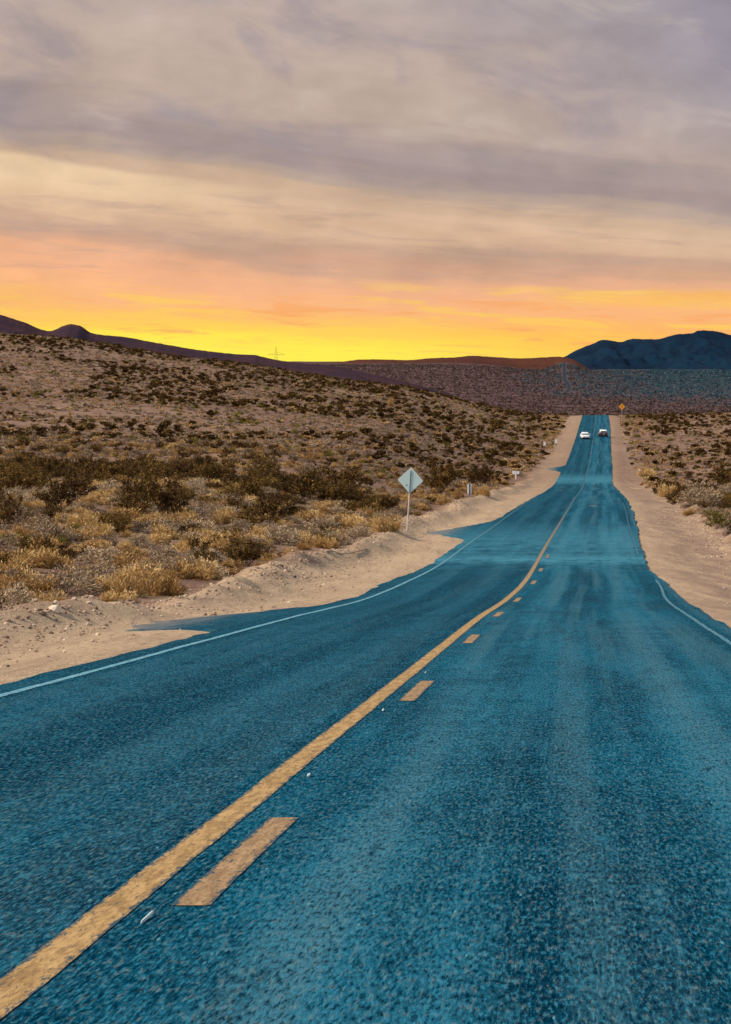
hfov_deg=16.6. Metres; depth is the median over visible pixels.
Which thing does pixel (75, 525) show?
green shrub
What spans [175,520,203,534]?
creosote bush
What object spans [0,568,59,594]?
dry bush
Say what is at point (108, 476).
creosote bush
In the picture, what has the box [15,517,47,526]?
dry bush
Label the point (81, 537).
dry bush
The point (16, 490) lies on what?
sagebrush
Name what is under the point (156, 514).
dry bush
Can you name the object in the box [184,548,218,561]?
creosote bush
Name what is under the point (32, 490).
sagebrush
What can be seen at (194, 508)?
sagebrush
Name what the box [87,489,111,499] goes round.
dry bush
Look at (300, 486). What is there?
creosote bush
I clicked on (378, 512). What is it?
sagebrush
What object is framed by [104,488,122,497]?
dry bush
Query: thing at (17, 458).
creosote bush
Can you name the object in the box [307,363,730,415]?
plain scrub
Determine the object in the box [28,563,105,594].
sagebrush
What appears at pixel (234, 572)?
dry bush
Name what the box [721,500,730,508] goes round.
creosote bush
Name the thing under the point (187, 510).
dry bush
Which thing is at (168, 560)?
sagebrush
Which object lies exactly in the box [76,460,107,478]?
creosote bush
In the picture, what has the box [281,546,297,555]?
dry bush
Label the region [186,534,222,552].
creosote bush
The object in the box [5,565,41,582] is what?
dry bush
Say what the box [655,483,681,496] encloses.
dry bush
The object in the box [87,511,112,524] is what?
creosote bush
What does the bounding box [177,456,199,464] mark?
creosote bush
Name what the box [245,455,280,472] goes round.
creosote bush
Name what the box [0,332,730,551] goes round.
slope scrub
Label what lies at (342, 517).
dry bush
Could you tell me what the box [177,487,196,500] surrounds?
creosote bush
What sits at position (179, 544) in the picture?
dry bush
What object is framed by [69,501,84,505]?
sagebrush
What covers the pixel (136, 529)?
sagebrush
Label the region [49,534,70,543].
green shrub
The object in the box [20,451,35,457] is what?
creosote bush
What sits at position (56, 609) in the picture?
rock
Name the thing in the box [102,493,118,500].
sagebrush
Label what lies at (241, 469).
sagebrush
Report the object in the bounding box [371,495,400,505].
creosote bush
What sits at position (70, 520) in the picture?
dry bush
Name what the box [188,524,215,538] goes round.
dry bush
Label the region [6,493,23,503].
dry bush
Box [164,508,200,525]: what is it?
dry bush
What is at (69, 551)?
creosote bush
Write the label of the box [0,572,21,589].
dry bush
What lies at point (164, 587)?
dry bush
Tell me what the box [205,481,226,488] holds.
creosote bush
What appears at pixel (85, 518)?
dry bush
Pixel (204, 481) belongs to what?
sagebrush
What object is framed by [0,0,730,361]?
sky
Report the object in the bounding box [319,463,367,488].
creosote bush
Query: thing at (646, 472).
dry bush
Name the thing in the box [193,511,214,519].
sagebrush
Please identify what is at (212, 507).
sagebrush
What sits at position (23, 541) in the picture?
creosote bush
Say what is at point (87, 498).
dry bush
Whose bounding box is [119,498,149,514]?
dry bush
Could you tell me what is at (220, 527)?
sagebrush
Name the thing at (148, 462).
creosote bush
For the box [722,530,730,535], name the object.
rock
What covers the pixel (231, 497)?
sagebrush
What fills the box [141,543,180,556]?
sagebrush
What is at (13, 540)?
sagebrush
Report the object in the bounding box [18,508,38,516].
sagebrush
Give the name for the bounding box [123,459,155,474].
creosote bush
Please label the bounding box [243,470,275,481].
creosote bush
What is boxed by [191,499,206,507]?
sagebrush
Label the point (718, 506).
creosote bush
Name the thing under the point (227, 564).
dry bush
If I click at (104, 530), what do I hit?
dry bush
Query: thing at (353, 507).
creosote bush
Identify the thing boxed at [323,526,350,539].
dry bush
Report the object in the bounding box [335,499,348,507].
sagebrush
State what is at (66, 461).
creosote bush
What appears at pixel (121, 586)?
dry bush
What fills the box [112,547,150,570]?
dry bush
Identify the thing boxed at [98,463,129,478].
creosote bush
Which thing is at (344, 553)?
stick
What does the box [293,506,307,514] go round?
creosote bush
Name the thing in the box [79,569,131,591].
dry bush
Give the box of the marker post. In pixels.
[467,484,471,495]
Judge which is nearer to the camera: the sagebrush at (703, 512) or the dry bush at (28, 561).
the dry bush at (28, 561)
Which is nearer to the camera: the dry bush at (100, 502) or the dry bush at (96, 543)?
the dry bush at (96, 543)
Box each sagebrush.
[0,499,28,510]
[0,531,25,548]
[0,567,22,580]
[0,581,43,608]
[1,544,20,553]
[2,490,22,498]
[3,487,23,494]
[3,594,43,606]
[6,513,55,530]
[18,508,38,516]
[20,493,37,501]
[22,518,56,533]
[25,486,50,496]
[25,506,52,516]
[25,523,84,542]
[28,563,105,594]
[35,589,68,600]
[42,483,76,497]
[55,513,74,523]
[61,564,114,585]
[64,559,118,576]
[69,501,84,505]
[71,543,132,563]
[78,499,98,509]
[89,478,120,491]
[90,534,120,546]
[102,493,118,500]
[103,501,121,508]
[124,554,180,574]
[125,537,156,548]
[128,526,149,533]
[128,532,149,539]
[130,518,165,531]
[135,540,157,548]
[137,503,157,513]
[137,550,184,565]
[141,520,180,533]
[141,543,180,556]
[154,517,182,525]
[170,502,204,513]
[174,546,230,564]
[175,517,215,530]
[177,530,204,539]
[178,555,213,570]
[182,478,205,490]
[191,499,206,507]
[193,477,209,485]
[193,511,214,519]
[195,488,214,494]
[198,502,230,513]
[204,566,231,578]
[211,493,241,502]
[213,524,235,531]
[225,495,253,506]
[226,518,254,530]
[236,466,255,472]
[238,534,270,548]
[253,522,267,527]
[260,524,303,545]
[263,486,279,493]
[266,521,298,532]
[282,514,303,523]
[288,494,313,505]
[297,514,347,534]
[299,504,313,510]
[306,492,319,498]
[306,527,339,538]
[322,515,343,524]
[326,532,351,545]
[329,506,349,512]
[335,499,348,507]
[344,525,373,536]
[347,523,374,534]
[350,510,367,520]
[375,511,389,518]
[382,505,415,515]
[383,509,403,518]
[401,499,418,504]
[413,497,429,501]
[676,480,723,505]
[695,506,727,514]
[712,511,730,524]
[714,482,730,495]
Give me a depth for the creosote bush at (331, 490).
152.87 m
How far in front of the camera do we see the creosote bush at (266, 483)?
151.74 m
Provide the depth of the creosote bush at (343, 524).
124.86 m
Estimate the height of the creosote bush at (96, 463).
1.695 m
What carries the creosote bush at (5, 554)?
on the ground
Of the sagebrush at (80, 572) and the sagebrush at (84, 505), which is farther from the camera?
the sagebrush at (84, 505)
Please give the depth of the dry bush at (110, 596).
60.80 m
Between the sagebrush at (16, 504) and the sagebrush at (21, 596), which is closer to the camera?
the sagebrush at (21, 596)
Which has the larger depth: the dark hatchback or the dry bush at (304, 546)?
the dark hatchback
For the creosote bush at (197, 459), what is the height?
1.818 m
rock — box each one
[49,605,61,613]
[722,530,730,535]
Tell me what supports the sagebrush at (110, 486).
on the ground
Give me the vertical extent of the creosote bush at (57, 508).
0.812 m
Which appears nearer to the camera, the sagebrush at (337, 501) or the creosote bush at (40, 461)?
the sagebrush at (337, 501)
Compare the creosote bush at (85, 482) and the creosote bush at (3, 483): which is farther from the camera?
the creosote bush at (85, 482)
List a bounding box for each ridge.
[0,315,449,395]
[329,356,589,369]
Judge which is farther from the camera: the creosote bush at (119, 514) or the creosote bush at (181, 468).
the creosote bush at (181, 468)
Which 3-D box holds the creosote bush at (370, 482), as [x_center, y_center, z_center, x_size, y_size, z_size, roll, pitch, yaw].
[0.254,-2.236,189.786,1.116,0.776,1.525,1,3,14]
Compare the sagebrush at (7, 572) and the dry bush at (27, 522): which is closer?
the sagebrush at (7, 572)
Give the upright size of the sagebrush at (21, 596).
0.420 m
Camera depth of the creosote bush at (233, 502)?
129.03 m
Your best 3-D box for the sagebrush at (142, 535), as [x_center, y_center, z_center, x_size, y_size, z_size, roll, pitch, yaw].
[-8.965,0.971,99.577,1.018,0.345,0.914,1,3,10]
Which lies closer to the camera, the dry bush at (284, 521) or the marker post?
the dry bush at (284, 521)
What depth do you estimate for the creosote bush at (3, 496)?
114.35 m
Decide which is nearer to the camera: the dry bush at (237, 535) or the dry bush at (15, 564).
the dry bush at (15, 564)
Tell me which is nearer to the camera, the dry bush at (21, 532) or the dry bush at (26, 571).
the dry bush at (26, 571)
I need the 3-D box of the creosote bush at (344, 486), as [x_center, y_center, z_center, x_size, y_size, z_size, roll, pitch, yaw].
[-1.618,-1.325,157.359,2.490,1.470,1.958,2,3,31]
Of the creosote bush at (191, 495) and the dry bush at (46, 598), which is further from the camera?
the creosote bush at (191, 495)
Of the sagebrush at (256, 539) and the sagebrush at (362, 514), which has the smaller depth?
the sagebrush at (256, 539)
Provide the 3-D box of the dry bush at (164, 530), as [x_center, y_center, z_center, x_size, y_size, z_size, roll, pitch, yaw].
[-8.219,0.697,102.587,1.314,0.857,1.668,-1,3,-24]
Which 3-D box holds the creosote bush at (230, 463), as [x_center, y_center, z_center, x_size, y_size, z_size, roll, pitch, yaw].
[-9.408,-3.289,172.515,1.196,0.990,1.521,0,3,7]
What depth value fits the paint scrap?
9.12 m
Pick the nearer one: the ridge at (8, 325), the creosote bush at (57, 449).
the creosote bush at (57, 449)
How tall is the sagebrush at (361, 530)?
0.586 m
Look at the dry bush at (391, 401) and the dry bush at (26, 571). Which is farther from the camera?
the dry bush at (391, 401)
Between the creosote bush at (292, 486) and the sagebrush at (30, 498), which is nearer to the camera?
the sagebrush at (30, 498)
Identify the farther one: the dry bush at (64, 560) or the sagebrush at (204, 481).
the sagebrush at (204, 481)
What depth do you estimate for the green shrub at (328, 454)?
240.57 m
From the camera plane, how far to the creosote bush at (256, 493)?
141.76 m
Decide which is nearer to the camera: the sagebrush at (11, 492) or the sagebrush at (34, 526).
the sagebrush at (34, 526)
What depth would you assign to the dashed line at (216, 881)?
10.93 m
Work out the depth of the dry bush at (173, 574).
75.19 m
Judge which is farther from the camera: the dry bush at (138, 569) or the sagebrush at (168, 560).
the sagebrush at (168, 560)
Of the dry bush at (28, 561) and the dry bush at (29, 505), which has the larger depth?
the dry bush at (29, 505)
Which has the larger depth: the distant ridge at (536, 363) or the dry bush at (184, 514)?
the distant ridge at (536, 363)
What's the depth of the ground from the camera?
128.21 m
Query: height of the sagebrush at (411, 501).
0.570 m
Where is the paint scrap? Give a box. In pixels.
[141,910,153,923]
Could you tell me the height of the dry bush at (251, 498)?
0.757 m
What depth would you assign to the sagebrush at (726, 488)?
189.66 m
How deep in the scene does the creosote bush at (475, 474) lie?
286.95 m
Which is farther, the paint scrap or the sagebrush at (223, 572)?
the sagebrush at (223, 572)
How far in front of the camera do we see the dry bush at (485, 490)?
200.70 m
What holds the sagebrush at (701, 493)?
on the ground
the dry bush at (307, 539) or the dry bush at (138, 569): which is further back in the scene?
the dry bush at (307, 539)
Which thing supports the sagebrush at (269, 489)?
on the ground
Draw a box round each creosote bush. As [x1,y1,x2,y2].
[0,457,13,469]
[0,462,22,474]
[0,462,38,489]
[0,470,38,488]
[0,479,8,489]
[0,485,18,505]
[0,494,28,528]
[0,548,10,565]
[0,592,11,603]
[4,450,33,464]
[9,460,36,469]
[13,460,52,489]
[15,534,42,550]
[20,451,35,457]
[21,471,54,491]
[23,454,60,472]
[25,535,87,560]
[26,454,51,462]
[32,470,83,512]
[40,501,61,518]
[41,453,70,477]
[50,444,69,454]
[54,464,76,477]
[54,505,82,515]
[61,469,97,499]
[68,458,99,471]
[69,451,95,467]
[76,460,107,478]
[87,470,104,481]
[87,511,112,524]
[88,443,107,452]
[89,456,123,468]
[96,513,131,531]
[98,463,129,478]
[98,471,123,484]
[101,457,135,476]
[105,488,157,512]
[110,510,131,525]
[110,522,133,533]
[115,472,153,503]
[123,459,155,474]
[130,453,163,465]
[134,458,158,469]
[137,464,177,483]
[145,474,190,518]
[150,462,190,480]
[159,505,192,513]
[161,459,196,475]
[175,470,194,478]
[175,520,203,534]
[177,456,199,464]
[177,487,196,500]
[184,451,217,467]
[184,475,211,480]
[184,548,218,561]
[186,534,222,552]
[190,462,222,481]
[195,494,218,502]
[198,469,225,479]
[200,459,232,474]
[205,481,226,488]
[211,533,242,544]
[215,488,245,499]
[217,486,244,496]
[220,525,246,537]
[221,457,237,468]
[222,535,270,565]
[223,497,242,510]
[224,473,240,480]
[225,473,254,485]
[226,467,235,473]
[227,478,260,495]
[232,504,274,525]
[241,450,260,459]
[241,469,262,476]
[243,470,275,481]
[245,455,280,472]
[246,488,299,522]
[248,490,265,496]
[252,474,281,482]
[252,476,284,490]
[260,547,283,556]
[265,468,289,482]
[270,472,296,483]
[273,464,324,502]
[273,516,295,523]
[276,505,295,517]
[279,494,298,501]
[286,466,323,487]
[286,482,307,496]
[289,495,305,504]
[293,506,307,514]
[310,532,344,543]
[312,479,345,498]
[315,524,334,532]
[317,490,342,500]
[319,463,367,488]
[319,478,343,498]
[325,520,347,528]
[326,496,347,502]
[331,479,357,496]
[331,510,358,518]
[339,485,373,501]
[340,502,357,510]
[347,498,384,511]
[361,479,376,485]
[369,495,400,509]
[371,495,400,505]
[415,464,459,493]
[457,460,501,485]
[665,492,677,498]
[697,500,713,508]
[699,504,726,512]
[709,460,730,483]
[720,493,730,499]
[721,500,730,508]
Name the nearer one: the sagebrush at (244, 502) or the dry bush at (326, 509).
the sagebrush at (244, 502)
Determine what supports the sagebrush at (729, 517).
on the ground
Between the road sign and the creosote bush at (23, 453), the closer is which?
the road sign
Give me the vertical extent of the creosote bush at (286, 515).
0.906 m
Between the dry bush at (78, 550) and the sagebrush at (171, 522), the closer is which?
the dry bush at (78, 550)
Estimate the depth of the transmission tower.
2475.79 m
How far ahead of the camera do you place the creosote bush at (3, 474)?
139.04 m
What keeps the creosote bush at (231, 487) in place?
on the ground
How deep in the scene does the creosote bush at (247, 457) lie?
197.47 m
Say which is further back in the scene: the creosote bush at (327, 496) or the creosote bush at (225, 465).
the creosote bush at (225, 465)
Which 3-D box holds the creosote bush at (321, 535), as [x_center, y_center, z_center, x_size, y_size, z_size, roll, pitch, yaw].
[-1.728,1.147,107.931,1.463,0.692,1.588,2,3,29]
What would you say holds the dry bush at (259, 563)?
on the ground
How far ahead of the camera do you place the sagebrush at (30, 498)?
125.72 m
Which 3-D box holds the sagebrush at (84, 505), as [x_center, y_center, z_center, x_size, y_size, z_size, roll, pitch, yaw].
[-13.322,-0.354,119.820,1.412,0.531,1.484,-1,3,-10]
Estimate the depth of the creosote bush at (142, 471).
144.80 m
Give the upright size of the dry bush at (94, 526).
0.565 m
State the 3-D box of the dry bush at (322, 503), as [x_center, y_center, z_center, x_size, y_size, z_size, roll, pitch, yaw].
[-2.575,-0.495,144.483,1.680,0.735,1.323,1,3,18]
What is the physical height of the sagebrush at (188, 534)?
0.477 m
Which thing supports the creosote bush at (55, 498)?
on the ground
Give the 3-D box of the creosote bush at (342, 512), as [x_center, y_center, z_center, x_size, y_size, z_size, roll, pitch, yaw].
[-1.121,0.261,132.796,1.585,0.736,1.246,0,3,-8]
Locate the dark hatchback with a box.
[597,430,607,436]
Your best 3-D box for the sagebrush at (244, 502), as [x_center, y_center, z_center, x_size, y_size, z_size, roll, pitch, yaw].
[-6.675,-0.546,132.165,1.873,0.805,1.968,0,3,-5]
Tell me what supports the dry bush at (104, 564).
on the ground
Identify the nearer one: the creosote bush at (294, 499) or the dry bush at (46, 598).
the dry bush at (46, 598)
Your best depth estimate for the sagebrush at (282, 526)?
111.95 m
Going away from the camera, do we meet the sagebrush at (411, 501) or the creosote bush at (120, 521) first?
the creosote bush at (120, 521)
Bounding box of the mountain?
[565,330,730,369]
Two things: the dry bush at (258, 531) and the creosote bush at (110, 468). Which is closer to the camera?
the dry bush at (258, 531)
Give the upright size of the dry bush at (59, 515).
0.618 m
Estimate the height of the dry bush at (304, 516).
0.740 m
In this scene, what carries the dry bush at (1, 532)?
on the ground
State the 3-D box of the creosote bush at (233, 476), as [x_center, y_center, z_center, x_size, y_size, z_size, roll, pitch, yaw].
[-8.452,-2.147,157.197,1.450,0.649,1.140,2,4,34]
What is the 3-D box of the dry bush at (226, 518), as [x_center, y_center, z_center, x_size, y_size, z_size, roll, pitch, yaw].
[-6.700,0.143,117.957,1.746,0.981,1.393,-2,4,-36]
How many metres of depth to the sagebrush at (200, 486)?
142.65 m
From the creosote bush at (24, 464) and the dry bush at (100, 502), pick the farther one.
the creosote bush at (24, 464)
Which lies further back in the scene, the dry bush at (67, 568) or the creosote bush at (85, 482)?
the creosote bush at (85, 482)
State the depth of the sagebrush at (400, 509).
148.94 m
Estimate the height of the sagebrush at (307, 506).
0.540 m
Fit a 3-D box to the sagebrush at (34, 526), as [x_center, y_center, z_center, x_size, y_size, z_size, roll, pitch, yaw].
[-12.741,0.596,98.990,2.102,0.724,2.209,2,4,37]
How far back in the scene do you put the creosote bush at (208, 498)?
130.43 m
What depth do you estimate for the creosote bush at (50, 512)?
110.13 m
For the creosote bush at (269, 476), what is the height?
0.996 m
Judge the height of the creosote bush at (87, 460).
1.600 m
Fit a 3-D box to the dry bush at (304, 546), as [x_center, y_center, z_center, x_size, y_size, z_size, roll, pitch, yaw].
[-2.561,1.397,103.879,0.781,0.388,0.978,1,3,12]
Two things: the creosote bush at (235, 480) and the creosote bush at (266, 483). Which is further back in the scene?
the creosote bush at (266, 483)
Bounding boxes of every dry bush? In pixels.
[0,529,19,540]
[0,546,41,570]
[0,556,30,577]
[0,560,20,577]
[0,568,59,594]
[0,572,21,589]
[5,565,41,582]
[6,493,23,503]
[12,525,36,535]
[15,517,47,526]
[21,500,39,510]
[22,584,69,601]
[23,551,55,568]
[24,538,75,569]
[31,498,64,510]
[31,533,64,549]
[52,511,71,522]
[61,562,95,577]
[62,525,93,540]
[65,544,85,553]
[66,506,87,514]
[66,512,78,524]
[67,538,115,549]
[73,508,100,527]
[74,492,96,505]
[79,521,95,528]
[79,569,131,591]
[82,518,115,536]
[84,507,113,524]
[86,559,120,570]
[87,480,107,489]
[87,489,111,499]
[90,496,109,504]
[95,587,140,602]
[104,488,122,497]
[104,566,147,597]
[107,502,143,518]
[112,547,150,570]
[115,539,131,548]
[117,545,150,555]
[118,530,131,537]
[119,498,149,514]
[120,558,166,586]
[128,557,156,570]
[129,514,145,526]
[135,515,160,527]
[139,567,190,596]
[147,510,171,517]
[148,518,180,539]
[148,529,172,544]
[157,477,186,488]
[160,568,181,578]
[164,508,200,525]
[167,555,223,580]
[170,531,213,548]
[176,510,192,517]
[176,533,218,553]
[179,506,193,514]
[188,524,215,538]
[198,487,219,493]
[205,529,246,544]
[209,505,237,525]
[212,534,233,553]
[219,558,245,567]
[219,566,243,575]
[220,494,242,507]
[242,494,256,502]
[243,528,275,545]
[249,525,274,539]
[251,560,269,565]
[258,551,278,560]
[277,519,294,527]
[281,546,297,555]
[292,510,319,521]
[295,531,318,545]
[295,542,310,549]
[306,511,328,519]
[310,498,334,507]
[310,534,340,548]
[316,505,332,514]
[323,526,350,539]
[330,511,366,523]
[331,512,352,522]
[338,514,365,528]
[355,506,375,516]
[364,518,375,526]
[369,511,403,532]
[387,397,394,406]
[416,500,429,509]
[435,494,453,504]
[471,484,490,495]
[636,465,656,476]
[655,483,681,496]
[681,507,698,515]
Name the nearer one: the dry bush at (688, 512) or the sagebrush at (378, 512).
the sagebrush at (378, 512)
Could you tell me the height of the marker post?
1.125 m
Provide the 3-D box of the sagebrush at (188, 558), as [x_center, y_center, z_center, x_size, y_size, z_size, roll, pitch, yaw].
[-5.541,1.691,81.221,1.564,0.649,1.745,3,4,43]
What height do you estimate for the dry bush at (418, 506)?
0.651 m
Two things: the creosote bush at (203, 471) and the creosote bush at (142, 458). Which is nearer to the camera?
the creosote bush at (203, 471)
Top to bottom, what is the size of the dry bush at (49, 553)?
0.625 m
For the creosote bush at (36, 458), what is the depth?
163.30 m
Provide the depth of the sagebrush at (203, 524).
109.69 m
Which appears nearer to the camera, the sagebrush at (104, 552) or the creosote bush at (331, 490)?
the sagebrush at (104, 552)
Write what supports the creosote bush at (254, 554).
on the ground
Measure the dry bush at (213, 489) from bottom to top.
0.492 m
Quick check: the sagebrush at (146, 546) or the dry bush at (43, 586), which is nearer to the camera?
the dry bush at (43, 586)
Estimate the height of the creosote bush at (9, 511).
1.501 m
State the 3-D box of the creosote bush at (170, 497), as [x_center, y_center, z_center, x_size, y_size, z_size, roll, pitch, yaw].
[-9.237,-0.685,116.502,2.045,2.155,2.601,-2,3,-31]
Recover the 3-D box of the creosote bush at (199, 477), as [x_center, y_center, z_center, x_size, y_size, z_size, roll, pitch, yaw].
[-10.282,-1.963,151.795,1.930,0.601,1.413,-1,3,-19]
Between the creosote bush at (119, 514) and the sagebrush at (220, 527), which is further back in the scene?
the sagebrush at (220, 527)
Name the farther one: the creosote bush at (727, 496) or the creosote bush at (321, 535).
the creosote bush at (727, 496)
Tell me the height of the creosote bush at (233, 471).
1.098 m
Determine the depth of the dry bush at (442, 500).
176.50 m
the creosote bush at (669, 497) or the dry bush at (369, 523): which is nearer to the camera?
the dry bush at (369, 523)
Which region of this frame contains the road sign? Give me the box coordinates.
[398,468,422,531]
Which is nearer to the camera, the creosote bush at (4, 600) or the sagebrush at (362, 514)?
the creosote bush at (4, 600)
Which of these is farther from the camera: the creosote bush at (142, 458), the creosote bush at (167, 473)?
the creosote bush at (142, 458)
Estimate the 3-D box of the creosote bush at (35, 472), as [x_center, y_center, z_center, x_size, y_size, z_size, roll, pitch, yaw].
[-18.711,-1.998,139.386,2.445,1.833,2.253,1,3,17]
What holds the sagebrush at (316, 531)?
on the ground
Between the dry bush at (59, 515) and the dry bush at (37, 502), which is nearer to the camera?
the dry bush at (59, 515)
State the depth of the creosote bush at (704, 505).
154.81 m
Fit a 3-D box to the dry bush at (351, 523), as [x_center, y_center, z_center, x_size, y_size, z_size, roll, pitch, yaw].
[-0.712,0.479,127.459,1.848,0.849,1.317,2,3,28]
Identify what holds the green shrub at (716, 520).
on the ground
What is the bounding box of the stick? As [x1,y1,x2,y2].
[325,548,367,554]
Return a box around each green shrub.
[0,530,33,543]
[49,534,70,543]
[69,523,79,529]
[323,451,333,456]
[704,509,730,528]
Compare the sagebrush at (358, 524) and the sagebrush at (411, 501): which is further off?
the sagebrush at (411, 501)
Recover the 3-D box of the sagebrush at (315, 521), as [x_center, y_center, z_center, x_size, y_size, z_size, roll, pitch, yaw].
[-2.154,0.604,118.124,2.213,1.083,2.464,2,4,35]
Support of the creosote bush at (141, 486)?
on the ground
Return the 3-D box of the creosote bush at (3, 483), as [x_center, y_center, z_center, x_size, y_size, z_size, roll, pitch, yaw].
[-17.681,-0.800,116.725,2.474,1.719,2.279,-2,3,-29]
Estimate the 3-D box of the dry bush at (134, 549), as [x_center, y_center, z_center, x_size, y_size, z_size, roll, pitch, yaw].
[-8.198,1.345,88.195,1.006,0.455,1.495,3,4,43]
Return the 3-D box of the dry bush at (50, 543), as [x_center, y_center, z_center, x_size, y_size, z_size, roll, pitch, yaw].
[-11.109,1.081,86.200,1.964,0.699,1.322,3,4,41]
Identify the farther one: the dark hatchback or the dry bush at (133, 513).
the dark hatchback
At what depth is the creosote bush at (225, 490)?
133.83 m
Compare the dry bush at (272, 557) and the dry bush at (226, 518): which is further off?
the dry bush at (226, 518)
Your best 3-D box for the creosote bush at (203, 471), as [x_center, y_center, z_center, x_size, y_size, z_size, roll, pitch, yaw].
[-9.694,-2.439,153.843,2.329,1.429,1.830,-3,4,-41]
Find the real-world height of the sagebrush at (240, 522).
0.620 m
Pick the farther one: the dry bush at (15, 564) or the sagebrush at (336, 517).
the sagebrush at (336, 517)
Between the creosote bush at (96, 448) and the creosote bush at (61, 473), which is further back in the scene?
the creosote bush at (96, 448)
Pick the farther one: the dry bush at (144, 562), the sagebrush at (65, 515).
the sagebrush at (65, 515)
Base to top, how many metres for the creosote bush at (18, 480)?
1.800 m
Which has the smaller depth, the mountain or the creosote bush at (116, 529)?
the creosote bush at (116, 529)
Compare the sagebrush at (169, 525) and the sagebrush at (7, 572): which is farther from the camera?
the sagebrush at (169, 525)
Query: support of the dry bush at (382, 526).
on the ground
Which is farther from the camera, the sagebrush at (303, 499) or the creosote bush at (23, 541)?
the sagebrush at (303, 499)
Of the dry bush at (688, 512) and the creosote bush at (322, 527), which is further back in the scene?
the dry bush at (688, 512)
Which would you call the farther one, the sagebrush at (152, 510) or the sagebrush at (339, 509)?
the sagebrush at (339, 509)
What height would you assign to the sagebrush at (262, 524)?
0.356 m
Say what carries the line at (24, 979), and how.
on the road
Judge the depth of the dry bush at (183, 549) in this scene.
94.33 m
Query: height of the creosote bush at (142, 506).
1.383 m
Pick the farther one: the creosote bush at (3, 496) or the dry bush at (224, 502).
the dry bush at (224, 502)
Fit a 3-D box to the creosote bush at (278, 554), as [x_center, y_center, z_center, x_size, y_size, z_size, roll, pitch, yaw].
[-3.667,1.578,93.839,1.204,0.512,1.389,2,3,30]
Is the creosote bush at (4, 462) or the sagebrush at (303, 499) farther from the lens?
the creosote bush at (4, 462)
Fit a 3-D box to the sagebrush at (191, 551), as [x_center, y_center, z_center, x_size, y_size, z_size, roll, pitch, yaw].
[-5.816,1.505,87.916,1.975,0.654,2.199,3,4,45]
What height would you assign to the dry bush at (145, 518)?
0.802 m
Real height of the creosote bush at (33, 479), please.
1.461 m
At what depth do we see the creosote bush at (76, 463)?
159.49 m
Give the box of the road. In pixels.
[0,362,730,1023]
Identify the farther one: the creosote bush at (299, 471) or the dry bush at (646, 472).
the dry bush at (646, 472)
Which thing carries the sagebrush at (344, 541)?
on the ground
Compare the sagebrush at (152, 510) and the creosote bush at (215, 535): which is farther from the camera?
the sagebrush at (152, 510)
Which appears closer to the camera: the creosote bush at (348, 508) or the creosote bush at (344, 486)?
the creosote bush at (348, 508)
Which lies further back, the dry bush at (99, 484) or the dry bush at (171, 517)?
the dry bush at (99, 484)
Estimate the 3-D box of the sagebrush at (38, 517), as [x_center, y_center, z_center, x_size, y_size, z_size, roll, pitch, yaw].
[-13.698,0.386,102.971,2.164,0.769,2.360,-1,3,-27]
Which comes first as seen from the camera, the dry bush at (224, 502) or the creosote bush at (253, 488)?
the dry bush at (224, 502)
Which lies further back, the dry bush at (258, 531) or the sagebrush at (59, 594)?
the dry bush at (258, 531)
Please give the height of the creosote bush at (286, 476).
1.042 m
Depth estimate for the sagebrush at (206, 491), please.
139.90 m
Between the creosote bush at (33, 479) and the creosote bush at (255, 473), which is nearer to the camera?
the creosote bush at (33, 479)
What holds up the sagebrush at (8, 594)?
on the ground
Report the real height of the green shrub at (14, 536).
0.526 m
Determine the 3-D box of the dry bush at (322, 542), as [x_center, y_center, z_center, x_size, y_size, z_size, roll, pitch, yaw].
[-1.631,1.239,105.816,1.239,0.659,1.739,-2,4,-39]
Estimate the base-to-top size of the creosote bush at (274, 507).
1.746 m
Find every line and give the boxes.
[0,415,595,1018]
[0,497,730,696]
[171,554,549,904]
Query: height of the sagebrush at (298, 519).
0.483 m
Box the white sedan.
[580,432,589,438]
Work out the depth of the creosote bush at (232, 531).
102.89 m
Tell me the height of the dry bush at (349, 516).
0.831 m
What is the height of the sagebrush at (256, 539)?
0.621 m
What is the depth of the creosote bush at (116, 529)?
102.93 m
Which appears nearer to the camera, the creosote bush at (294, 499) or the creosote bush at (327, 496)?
the creosote bush at (294, 499)
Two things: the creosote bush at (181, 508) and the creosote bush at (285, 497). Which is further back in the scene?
the creosote bush at (285, 497)
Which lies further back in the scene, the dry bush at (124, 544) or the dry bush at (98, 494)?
the dry bush at (98, 494)
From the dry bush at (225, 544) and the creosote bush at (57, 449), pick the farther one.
the creosote bush at (57, 449)
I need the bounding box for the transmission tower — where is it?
[268,348,283,360]
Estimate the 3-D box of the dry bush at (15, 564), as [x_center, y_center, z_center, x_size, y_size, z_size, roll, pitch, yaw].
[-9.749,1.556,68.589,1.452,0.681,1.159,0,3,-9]
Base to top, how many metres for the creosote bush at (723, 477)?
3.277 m
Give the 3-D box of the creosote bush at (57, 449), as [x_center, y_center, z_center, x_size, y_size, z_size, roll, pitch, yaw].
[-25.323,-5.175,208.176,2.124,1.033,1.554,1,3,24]
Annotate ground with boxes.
[0,336,730,684]
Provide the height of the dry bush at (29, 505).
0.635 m
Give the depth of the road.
13.36 m
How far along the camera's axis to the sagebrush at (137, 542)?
95.13 m
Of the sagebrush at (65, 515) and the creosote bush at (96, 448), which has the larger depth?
the creosote bush at (96, 448)
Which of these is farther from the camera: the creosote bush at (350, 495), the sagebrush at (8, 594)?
the creosote bush at (350, 495)
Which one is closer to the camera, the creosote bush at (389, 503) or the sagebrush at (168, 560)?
the sagebrush at (168, 560)
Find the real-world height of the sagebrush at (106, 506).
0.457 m
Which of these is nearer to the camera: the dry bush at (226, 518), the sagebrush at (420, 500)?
the dry bush at (226, 518)
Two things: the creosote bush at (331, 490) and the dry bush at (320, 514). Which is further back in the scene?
the creosote bush at (331, 490)
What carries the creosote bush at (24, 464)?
on the ground

